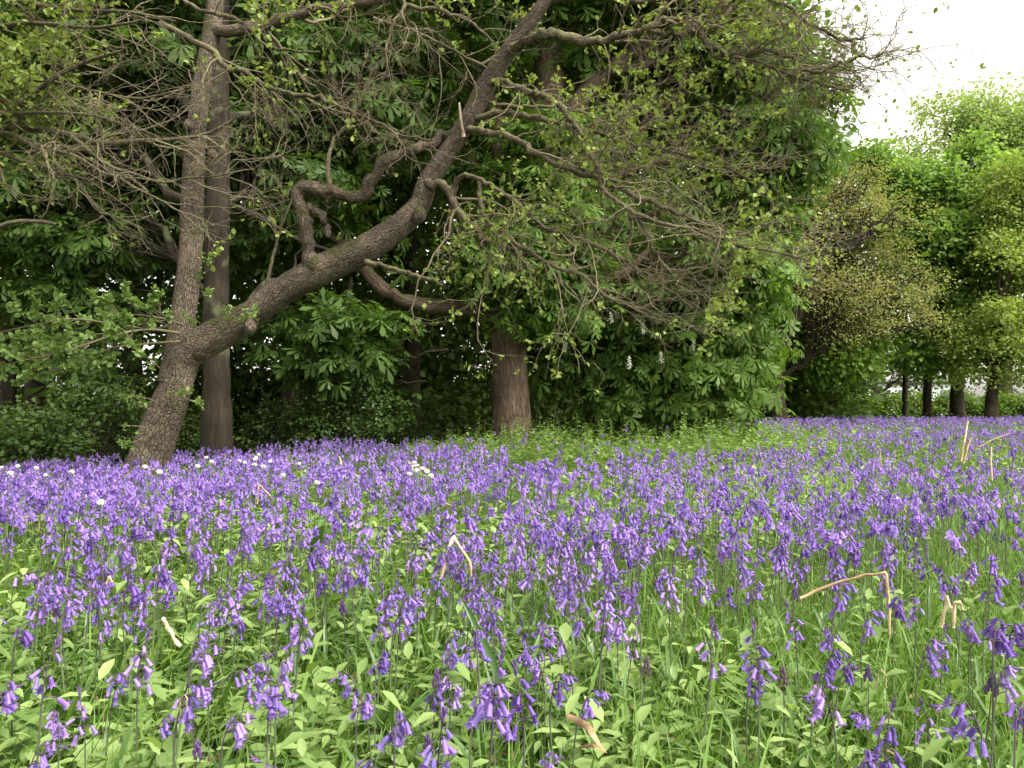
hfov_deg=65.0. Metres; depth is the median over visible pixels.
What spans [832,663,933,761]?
bluebell
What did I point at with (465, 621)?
bluebell
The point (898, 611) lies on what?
bluebell
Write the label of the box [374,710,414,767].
bluebell
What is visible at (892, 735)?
bluebell
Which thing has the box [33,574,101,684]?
bluebell
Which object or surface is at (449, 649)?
bluebell
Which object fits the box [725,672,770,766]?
bluebell
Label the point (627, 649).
bluebell
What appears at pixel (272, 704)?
bluebell
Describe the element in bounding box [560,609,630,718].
bluebell
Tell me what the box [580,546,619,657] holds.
bluebell
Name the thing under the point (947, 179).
maple tree
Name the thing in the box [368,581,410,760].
bluebell
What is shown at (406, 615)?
bluebell
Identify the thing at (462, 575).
bluebell
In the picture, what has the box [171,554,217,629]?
bluebell
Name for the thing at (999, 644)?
bluebell
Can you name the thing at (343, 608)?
bluebell
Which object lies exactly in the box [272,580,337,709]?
bluebell
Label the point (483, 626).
bluebell
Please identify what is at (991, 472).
dry stalk
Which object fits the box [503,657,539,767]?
bluebell
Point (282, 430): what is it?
shrub
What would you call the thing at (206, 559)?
bluebell
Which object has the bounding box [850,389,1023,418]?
hedge
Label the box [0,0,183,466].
woodland tree
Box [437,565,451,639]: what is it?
bluebell
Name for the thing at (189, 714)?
bluebell
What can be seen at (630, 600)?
bluebell
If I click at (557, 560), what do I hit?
bluebell
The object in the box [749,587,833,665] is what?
bluebell
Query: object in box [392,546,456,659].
bluebell
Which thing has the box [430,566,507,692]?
bluebell
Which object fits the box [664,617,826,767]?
bluebell
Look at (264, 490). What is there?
dry stalk
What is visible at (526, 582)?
bluebell
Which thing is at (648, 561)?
bluebell
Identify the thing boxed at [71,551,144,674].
bluebell
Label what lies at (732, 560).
bluebell
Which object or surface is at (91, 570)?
bluebell
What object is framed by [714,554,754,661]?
bluebell
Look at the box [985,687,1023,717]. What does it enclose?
broad leaf plant
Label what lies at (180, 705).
dry stalk
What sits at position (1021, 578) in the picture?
bluebell
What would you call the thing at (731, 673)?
broad leaf plant
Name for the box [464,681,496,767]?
bluebell
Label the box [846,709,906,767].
bluebell
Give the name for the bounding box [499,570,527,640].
bluebell
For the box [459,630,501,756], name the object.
bluebell
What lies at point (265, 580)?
bluebell
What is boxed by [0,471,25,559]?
wild garlic
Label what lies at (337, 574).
bluebell
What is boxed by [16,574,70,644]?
bluebell
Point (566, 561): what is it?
bluebell
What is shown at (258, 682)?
bluebell
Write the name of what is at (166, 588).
bluebell
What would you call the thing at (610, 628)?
bluebell
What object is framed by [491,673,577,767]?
bluebell
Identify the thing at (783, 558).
bluebell
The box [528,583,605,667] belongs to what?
bluebell
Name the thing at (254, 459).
wild garlic
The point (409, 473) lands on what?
wild garlic
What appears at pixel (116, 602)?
bluebell
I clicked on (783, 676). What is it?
bluebell
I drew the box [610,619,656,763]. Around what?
bluebell
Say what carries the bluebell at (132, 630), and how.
on the ground at (214, 745)
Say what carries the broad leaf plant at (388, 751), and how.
on the ground at (214, 745)
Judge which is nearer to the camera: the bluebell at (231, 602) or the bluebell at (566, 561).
the bluebell at (231, 602)
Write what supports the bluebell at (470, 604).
on the ground at (214, 745)
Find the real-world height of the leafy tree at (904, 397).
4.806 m
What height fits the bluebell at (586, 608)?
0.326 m
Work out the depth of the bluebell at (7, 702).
1.20 m
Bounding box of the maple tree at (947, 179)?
[839,123,1023,422]
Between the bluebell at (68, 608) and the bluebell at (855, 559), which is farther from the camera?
the bluebell at (855, 559)
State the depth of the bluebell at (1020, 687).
1.71 m
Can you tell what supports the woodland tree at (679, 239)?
on the ground at (214, 745)
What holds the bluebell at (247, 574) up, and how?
on the ground at (214, 745)
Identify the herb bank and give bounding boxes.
[405,408,791,486]
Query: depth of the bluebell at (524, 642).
1.73 m
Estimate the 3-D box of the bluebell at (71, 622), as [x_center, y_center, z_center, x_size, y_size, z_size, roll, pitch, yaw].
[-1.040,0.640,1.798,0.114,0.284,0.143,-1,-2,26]
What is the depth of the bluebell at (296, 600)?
2.00 m
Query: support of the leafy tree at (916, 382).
on the ground at (214, 745)
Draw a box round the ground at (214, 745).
[0,409,1023,767]
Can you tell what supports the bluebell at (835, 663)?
on the ground at (214, 745)
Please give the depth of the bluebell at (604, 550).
2.35 m
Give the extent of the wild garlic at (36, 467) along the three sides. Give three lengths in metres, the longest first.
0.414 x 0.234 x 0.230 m
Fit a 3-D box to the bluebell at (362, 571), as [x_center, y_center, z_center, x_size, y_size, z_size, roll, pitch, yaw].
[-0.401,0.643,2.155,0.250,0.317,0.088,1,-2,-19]
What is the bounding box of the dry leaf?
[566,713,606,752]
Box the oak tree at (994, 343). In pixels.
[927,142,1023,426]
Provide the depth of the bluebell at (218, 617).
1.92 m
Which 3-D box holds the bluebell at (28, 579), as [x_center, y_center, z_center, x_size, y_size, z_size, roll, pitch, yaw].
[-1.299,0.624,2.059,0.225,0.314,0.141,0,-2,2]
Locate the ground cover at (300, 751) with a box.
[0,413,1023,767]
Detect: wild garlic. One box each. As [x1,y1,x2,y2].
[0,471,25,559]
[19,466,50,523]
[26,473,52,518]
[51,470,88,532]
[56,499,119,607]
[123,465,168,521]
[139,469,183,553]
[167,464,209,536]
[203,460,223,518]
[232,463,278,518]
[243,465,276,519]
[244,458,272,504]
[251,473,285,554]
[259,460,282,500]
[285,480,323,554]
[293,462,313,512]
[389,465,430,535]
[389,468,425,551]
[392,472,435,517]
[397,464,439,515]
[403,467,446,520]
[414,469,450,556]
[419,474,444,556]
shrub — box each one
[0,373,189,478]
[0,394,109,482]
[97,402,201,465]
[233,388,380,462]
[277,364,413,458]
[374,406,492,451]
[475,356,582,438]
[562,390,698,434]
[690,390,778,429]
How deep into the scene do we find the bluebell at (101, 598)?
1.82 m
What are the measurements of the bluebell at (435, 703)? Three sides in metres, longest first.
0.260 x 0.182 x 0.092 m
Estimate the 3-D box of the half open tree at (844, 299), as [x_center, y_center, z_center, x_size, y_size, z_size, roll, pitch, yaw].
[9.204,-2.553,22.338,6.250,8.080,4.650,1,-2,-27]
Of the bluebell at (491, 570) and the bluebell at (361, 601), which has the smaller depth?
the bluebell at (361, 601)
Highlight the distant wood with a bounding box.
[0,0,929,445]
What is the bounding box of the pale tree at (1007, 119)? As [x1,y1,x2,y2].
[863,68,1023,402]
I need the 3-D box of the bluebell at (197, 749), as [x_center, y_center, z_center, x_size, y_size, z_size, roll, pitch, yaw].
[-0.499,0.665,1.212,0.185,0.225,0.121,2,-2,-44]
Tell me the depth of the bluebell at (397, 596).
1.96 m
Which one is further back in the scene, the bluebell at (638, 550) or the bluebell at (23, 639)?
the bluebell at (638, 550)
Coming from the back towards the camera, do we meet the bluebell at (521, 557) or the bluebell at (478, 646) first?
the bluebell at (521, 557)
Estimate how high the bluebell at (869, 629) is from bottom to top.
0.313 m
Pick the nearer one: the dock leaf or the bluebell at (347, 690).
the bluebell at (347, 690)
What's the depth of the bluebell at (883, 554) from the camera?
2.44 m
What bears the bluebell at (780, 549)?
on the ground at (214, 745)
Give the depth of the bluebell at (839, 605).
1.78 m
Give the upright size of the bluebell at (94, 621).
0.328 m
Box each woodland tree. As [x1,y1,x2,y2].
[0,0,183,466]
[0,3,252,457]
[1,0,284,453]
[178,4,455,452]
[266,2,566,444]
[455,3,774,438]
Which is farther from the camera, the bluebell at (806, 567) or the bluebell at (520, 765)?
the bluebell at (806, 567)
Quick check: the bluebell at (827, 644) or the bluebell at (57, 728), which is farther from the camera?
the bluebell at (827, 644)
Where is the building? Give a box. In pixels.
[864,381,950,414]
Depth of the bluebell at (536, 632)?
1.84 m
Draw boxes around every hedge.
[748,380,876,423]
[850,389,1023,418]
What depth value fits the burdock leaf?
1.51 m
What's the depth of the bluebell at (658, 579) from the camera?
2.17 m
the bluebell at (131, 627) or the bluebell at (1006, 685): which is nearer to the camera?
the bluebell at (1006, 685)
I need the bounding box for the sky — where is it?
[3,0,1023,408]
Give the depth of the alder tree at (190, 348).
7.21 m
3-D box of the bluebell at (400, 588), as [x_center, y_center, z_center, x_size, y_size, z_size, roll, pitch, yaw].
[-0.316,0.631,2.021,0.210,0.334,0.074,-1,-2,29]
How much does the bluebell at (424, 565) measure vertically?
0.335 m
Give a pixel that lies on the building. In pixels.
(897, 388)
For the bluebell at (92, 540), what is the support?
on the ground at (214, 745)
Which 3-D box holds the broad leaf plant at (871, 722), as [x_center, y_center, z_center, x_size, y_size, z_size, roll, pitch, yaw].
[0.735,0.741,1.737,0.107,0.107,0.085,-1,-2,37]
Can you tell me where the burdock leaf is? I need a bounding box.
[72,727,152,767]
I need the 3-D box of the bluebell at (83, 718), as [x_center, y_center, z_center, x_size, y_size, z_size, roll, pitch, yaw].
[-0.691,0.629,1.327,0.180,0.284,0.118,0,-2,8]
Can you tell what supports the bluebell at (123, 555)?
on the ground at (214, 745)
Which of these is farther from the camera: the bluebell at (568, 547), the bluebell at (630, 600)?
the bluebell at (568, 547)
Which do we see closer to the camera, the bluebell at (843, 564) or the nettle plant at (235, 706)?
the nettle plant at (235, 706)
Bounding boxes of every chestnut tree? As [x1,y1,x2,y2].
[0,0,510,466]
[197,0,864,448]
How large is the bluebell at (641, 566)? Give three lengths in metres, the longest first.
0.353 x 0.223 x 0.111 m
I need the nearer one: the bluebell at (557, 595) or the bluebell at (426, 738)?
the bluebell at (426, 738)
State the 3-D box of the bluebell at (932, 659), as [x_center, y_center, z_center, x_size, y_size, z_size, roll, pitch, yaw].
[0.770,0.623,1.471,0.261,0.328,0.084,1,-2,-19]
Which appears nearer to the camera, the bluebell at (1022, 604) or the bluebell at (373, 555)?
the bluebell at (1022, 604)
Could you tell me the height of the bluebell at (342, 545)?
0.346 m
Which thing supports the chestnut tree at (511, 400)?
on the ground at (214, 745)
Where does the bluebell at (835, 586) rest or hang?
on the ground at (214, 745)
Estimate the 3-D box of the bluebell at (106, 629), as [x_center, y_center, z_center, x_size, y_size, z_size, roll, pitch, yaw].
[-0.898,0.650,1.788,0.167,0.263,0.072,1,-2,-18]
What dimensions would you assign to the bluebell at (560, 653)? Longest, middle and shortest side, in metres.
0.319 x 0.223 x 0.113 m
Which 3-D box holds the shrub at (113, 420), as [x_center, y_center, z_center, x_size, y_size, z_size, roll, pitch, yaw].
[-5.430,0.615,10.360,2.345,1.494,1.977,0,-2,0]
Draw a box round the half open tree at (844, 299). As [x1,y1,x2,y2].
[769,151,971,425]
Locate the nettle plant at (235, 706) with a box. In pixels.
[220,700,278,755]
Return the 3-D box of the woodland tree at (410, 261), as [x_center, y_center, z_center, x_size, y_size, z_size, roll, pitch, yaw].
[-2.007,-4.201,19.178,7.324,12.479,6.094,0,-2,0]
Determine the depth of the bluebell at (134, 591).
1.73 m
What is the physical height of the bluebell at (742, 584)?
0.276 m
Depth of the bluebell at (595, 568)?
2.62 m
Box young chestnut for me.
[489,237,810,438]
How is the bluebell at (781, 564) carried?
on the ground at (214, 745)
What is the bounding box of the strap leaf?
[457,590,500,693]
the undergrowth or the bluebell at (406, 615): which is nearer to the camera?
the bluebell at (406, 615)
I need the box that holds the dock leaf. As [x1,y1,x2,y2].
[575,643,646,697]
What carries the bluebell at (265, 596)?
on the ground at (214, 745)
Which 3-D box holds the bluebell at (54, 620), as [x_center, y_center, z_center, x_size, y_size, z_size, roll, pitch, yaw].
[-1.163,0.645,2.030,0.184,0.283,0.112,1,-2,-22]
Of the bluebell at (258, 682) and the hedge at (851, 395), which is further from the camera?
the hedge at (851, 395)
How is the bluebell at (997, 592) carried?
on the ground at (214, 745)
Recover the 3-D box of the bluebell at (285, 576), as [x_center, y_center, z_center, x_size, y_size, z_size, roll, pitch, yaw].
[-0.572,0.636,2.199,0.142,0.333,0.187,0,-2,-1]
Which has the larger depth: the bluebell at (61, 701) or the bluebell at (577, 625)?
the bluebell at (577, 625)
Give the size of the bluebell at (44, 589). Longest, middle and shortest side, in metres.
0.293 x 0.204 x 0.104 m
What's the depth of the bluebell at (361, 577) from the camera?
2.18 m
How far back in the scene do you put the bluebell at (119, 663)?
1.91 m
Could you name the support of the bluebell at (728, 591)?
on the ground at (214, 745)
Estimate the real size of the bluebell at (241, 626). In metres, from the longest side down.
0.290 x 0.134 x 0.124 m
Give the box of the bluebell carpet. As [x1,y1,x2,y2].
[0,415,1023,643]
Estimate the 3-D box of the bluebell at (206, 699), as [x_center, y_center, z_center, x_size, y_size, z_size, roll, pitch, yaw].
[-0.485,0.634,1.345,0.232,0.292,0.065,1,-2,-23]
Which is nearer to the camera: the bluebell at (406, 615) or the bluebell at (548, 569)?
the bluebell at (406, 615)
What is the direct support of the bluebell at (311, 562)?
on the ground at (214, 745)
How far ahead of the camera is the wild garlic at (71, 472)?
4.11 m
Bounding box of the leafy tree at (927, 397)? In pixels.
[901,259,952,422]
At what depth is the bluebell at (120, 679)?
1.38 m
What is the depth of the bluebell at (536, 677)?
1.56 m
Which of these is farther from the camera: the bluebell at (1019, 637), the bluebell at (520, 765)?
the bluebell at (1019, 637)
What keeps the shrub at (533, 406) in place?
on the ground at (214, 745)
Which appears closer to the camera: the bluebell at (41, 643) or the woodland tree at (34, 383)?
the bluebell at (41, 643)
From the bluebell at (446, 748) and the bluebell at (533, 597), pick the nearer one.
the bluebell at (446, 748)
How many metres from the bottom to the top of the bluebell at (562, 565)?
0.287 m
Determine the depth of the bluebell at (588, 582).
2.22 m
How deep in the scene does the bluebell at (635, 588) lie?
2.22 m
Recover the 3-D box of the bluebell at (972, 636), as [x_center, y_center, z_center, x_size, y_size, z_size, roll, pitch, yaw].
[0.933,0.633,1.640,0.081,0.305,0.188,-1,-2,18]
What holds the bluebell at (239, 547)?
on the ground cover at (300, 751)
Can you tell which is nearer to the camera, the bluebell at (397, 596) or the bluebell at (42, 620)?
the bluebell at (42, 620)
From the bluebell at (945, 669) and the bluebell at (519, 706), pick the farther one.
the bluebell at (945, 669)
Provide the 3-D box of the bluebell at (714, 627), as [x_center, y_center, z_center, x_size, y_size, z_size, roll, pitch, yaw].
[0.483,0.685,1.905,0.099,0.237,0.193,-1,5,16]
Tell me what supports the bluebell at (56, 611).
on the ground at (214, 745)
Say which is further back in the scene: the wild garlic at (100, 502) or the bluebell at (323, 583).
the wild garlic at (100, 502)
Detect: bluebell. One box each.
[0,569,53,666]
[0,570,122,705]
[0,609,39,692]
[0,681,99,767]
[1,570,51,702]
[1,584,87,665]
[2,539,86,656]
[3,585,73,680]
[3,621,82,764]
[4,575,52,626]
[5,585,68,708]
[5,585,73,680]
[15,604,86,715]
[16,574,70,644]
[20,588,89,741]
[26,634,101,767]
[28,603,115,680]
[29,740,68,767]
[31,578,83,660]
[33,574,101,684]
[42,710,70,767]
[47,582,142,726]
[54,564,115,656]
[64,685,127,767]
[67,554,104,638]
[68,546,136,680]
[70,619,145,715]
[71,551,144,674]
[71,562,110,658]
[73,582,162,711]
[75,602,147,711]
[77,590,126,660]
[78,577,221,718]
[80,537,138,629]
[81,544,150,642]
[83,589,128,693]
[93,627,161,767]
[94,599,165,682]
[97,551,160,639]
[101,672,130,767]
[106,545,194,659]
[106,589,169,697]
[110,589,192,713]
[112,643,268,767]
[113,566,214,715]
[120,550,163,643]
[121,546,214,671]
[142,582,192,682]
[143,573,173,670]
[148,679,291,767]
[151,633,238,749]
[152,540,211,673]
[155,713,175,767]
[159,553,219,630]
[159,564,228,643]
[164,553,237,648]
[169,572,261,738]
[170,683,212,767]
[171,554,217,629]
[179,603,246,700]
[180,589,247,685]
[186,576,239,688]
[190,587,240,700]
[192,738,202,767]
[195,562,235,647]
[196,600,242,719]
[197,523,263,631]
[198,675,332,767]
[207,652,275,767]
[215,593,321,709]
[217,602,267,744]
[219,711,256,767]
[223,602,376,767]
[225,584,273,679]
[229,528,266,642]
[229,570,288,680]
[230,589,309,677]
[236,591,302,681]
[238,575,283,676]
[245,572,279,660]
[245,651,310,767]
[250,754,276,767]
[253,685,291,762]
[254,543,299,649]
[254,568,307,705]
[255,543,316,619]
[258,658,298,767]
[266,548,350,684]
[270,560,322,671]
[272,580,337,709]
[297,547,349,664]
[298,540,376,631]
[303,598,391,705]
[307,572,358,673]
[310,568,350,630]
[312,581,358,660]
[327,563,401,657]
[327,570,360,670]
[328,671,372,767]
[329,555,365,643]
[331,561,349,657]
[338,549,375,620]
[341,551,373,658]
[343,595,473,765]
[344,569,406,683]
[346,545,414,621]
[346,590,402,702]
[348,693,376,767]
[350,525,390,626]
[350,650,440,767]
[352,529,424,629]
[355,589,427,718]
[355,758,374,767]
[363,593,416,683]
[365,519,448,604]
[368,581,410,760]
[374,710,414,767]
[378,583,434,701]
[381,667,496,767]
[389,586,463,722]
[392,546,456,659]
[397,581,484,728]
[402,556,451,659]
[403,680,471,767]
[409,563,455,674]
[410,643,459,760]
[414,546,497,650]
[415,543,451,633]
[416,562,472,692]
[418,706,457,767]
[422,732,433,766]
[425,537,473,641]
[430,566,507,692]
[433,565,459,650]
[436,657,477,767]
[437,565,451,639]
[438,587,484,680]
[438,629,474,749]
[440,629,511,767]
[443,542,498,632]
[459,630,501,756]
[462,547,543,654]
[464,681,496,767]
[467,564,501,635]
[467,643,516,767]
[468,565,547,717]
[469,606,511,734]
[470,578,519,673]
[471,517,546,626]
[474,586,573,685]
[477,597,494,688]
[481,591,538,750]
[482,549,496,613]
[482,689,532,767]
[484,532,524,639]
[484,569,531,675]
[488,550,554,651]
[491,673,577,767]
[494,551,563,633]
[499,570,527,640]
[503,554,584,652]
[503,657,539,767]
[504,648,569,761]
[505,617,556,747]
[506,603,571,715]
[511,615,615,729]
[513,620,582,750]
[516,593,586,683]
[525,569,561,667]
[525,661,561,767]
[528,527,561,617]
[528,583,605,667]
[529,567,545,620]
[529,623,576,764]
[531,537,584,632]
[531,560,599,626]
[531,580,607,715]
[533,543,595,643]
[538,751,564,767]
[540,643,583,727]
[545,553,599,653]
[547,548,586,623]
[547,588,585,657]
[549,576,591,695]
[551,557,639,692]
[551,567,587,664]
[556,574,636,757]
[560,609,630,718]
[565,589,651,700]
[568,567,632,629]
[569,566,598,662]
[570,546,623,678]
[572,689,611,767]
[577,543,602,614]
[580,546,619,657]
[581,655,704,766]
[582,538,656,645]
[584,584,661,699]
[589,530,667,620]
[591,534,658,625]
[592,532,652,613]
[596,588,668,712]
[599,571,644,648]
[601,625,637,727]
[610,536,655,620]
[610,581,647,645]
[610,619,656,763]
[613,541,690,652]
[615,536,649,609]
[617,573,704,654]
[622,565,691,709]
[622,619,668,729]
[636,614,778,767]
[647,567,697,652]
[660,533,727,624]
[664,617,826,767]
[669,565,738,696]
[673,550,720,651]
[673,584,738,673]
[692,623,736,713]
[699,569,756,657]
[701,539,750,616]
[709,541,733,629]
[712,586,739,697]
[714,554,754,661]
[714,561,775,695]
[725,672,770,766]
[726,539,799,630]
[740,546,804,648]
[745,598,827,741]
[746,664,855,767]
[749,549,822,640]
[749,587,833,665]
[762,551,810,625]
[763,564,811,617]
[778,657,861,767]
[781,628,855,765]
[782,556,830,647]
[790,542,887,659]
[790,649,883,756]
[792,583,857,725]
[798,574,869,667]
[801,684,867,767]
[805,661,862,767]
[809,551,863,651]
[825,610,886,748]
[827,546,896,660]
[827,550,886,632]
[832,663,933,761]
[839,534,891,635]
[846,567,907,658]
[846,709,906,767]
[852,546,893,624]
[856,749,875,767]
[860,637,980,767]
[871,696,906,767]
[872,753,893,767]
[873,596,911,727]
[881,597,965,705]
[883,622,975,767]
[911,561,1023,698]
[913,695,940,767]
[918,544,958,648]
[925,582,978,658]
[927,695,991,767]
[929,567,1021,690]
[941,553,1018,664]
[943,618,999,749]
[944,663,1023,767]
[952,576,1017,711]
[964,623,1023,764]
[964,632,1023,720]
[965,617,1023,767]
[970,670,998,767]
[976,663,1023,721]
[1004,701,1023,767]
[1006,570,1023,664]
[1017,593,1023,672]
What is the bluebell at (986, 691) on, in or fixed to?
on the ground at (214, 745)
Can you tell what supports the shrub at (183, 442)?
on the ground at (214, 745)
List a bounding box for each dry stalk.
[106,576,113,583]
[161,617,181,647]
[178,694,187,717]
[256,485,271,503]
[440,535,472,579]
[799,571,890,634]
[875,669,887,689]
[940,595,964,627]
[960,421,973,462]
[979,433,1010,446]
[990,447,992,479]
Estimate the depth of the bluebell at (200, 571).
2.29 m
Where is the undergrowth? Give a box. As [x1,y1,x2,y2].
[17,421,755,477]
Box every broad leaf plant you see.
[371,744,416,759]
[414,755,459,767]
[717,664,739,675]
[825,700,878,724]
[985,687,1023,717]
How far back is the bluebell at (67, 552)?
2.32 m
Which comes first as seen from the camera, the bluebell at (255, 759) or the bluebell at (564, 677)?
the bluebell at (255, 759)
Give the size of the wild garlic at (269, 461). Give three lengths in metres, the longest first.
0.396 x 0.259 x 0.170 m
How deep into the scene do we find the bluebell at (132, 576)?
2.39 m
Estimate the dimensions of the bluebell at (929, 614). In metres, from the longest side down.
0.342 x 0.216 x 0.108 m
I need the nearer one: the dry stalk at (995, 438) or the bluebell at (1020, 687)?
the bluebell at (1020, 687)
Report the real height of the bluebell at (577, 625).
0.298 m
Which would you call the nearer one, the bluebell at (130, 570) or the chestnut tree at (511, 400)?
the bluebell at (130, 570)
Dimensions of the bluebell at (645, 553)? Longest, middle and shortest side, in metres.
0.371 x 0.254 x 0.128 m
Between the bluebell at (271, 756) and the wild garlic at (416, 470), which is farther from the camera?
the wild garlic at (416, 470)
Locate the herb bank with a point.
(675, 439)
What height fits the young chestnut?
3.893 m
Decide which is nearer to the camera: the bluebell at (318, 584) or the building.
the bluebell at (318, 584)
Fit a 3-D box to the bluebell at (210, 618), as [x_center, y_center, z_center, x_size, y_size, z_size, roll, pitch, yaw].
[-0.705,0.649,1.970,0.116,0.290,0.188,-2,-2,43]
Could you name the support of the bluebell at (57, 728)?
on the ground at (214, 745)
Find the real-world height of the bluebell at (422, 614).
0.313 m
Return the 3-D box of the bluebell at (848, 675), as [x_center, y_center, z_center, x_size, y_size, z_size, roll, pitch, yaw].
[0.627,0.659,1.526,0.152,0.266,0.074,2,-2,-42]
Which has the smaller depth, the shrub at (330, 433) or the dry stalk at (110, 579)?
the dry stalk at (110, 579)
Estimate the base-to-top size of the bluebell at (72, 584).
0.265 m
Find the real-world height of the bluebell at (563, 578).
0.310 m
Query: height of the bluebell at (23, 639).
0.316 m
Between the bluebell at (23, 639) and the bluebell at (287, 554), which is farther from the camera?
the bluebell at (287, 554)
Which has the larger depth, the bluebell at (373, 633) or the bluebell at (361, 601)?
the bluebell at (361, 601)
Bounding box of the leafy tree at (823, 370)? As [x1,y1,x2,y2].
[762,261,945,421]
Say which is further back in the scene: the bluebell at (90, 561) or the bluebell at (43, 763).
the bluebell at (90, 561)
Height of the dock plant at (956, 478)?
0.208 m
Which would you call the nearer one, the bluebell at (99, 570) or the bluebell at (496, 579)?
the bluebell at (99, 570)
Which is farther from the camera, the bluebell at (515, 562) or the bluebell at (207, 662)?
the bluebell at (515, 562)
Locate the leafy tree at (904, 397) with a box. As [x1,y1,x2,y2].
[869,302,908,420]
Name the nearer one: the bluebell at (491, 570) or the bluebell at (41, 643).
the bluebell at (41, 643)
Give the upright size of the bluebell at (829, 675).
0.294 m
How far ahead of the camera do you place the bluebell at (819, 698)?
1.20 m
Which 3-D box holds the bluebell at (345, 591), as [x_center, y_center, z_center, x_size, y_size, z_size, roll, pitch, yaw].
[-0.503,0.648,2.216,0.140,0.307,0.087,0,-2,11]
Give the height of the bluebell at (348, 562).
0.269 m
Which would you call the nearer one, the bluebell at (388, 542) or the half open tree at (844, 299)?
the bluebell at (388, 542)
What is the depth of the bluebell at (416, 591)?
1.92 m
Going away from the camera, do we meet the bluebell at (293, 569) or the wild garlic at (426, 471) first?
the bluebell at (293, 569)
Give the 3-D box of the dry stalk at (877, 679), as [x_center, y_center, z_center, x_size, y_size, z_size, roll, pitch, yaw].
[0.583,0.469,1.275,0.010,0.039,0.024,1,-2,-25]
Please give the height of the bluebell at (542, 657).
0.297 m
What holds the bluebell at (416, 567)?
on the ground cover at (300, 751)
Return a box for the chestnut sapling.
[229,277,453,437]
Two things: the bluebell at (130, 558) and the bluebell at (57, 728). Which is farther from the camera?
the bluebell at (130, 558)
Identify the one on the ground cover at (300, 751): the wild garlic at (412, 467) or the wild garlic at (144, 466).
the wild garlic at (144, 466)
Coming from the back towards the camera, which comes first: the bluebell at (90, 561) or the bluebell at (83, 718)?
the bluebell at (90, 561)
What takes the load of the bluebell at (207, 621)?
on the ground at (214, 745)
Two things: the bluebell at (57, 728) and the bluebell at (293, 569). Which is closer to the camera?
the bluebell at (57, 728)
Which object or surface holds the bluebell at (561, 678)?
on the ground at (214, 745)
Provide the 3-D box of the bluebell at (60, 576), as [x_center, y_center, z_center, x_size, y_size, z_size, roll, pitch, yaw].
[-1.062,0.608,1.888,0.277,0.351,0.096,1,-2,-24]
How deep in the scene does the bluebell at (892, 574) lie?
2.22 m
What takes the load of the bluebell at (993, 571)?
on the ground at (214, 745)
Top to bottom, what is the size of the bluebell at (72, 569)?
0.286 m
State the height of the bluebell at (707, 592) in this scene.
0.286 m
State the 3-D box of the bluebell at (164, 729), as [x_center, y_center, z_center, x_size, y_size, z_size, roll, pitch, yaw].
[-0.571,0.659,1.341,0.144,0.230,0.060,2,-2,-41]
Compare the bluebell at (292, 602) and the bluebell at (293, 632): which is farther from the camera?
the bluebell at (292, 602)
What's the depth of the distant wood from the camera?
25.00 m
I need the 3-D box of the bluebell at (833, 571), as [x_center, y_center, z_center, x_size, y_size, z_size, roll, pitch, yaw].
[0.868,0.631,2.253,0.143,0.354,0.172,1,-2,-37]
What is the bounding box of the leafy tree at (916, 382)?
[840,337,949,397]
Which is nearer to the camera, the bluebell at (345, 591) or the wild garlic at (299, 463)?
the bluebell at (345, 591)
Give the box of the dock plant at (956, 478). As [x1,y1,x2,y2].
[937,476,962,482]
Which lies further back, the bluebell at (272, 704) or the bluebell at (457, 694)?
the bluebell at (457, 694)
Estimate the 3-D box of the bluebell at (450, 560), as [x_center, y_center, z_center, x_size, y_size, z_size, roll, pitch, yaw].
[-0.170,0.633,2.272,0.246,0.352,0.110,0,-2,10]
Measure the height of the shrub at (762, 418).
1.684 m
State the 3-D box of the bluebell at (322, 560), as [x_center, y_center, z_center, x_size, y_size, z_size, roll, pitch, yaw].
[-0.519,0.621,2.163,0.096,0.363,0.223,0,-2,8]
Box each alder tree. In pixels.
[0,0,311,271]
[0,0,986,485]
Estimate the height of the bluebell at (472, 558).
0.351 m
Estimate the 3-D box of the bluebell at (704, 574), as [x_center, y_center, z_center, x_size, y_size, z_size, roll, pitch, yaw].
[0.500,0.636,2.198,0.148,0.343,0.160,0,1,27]
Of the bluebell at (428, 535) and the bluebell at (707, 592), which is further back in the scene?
the bluebell at (428, 535)
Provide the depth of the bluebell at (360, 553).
2.44 m
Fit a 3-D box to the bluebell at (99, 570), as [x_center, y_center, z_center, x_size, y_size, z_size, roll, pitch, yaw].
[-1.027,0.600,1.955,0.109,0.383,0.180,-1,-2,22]
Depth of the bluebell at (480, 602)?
2.10 m
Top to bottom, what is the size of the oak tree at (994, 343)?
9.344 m

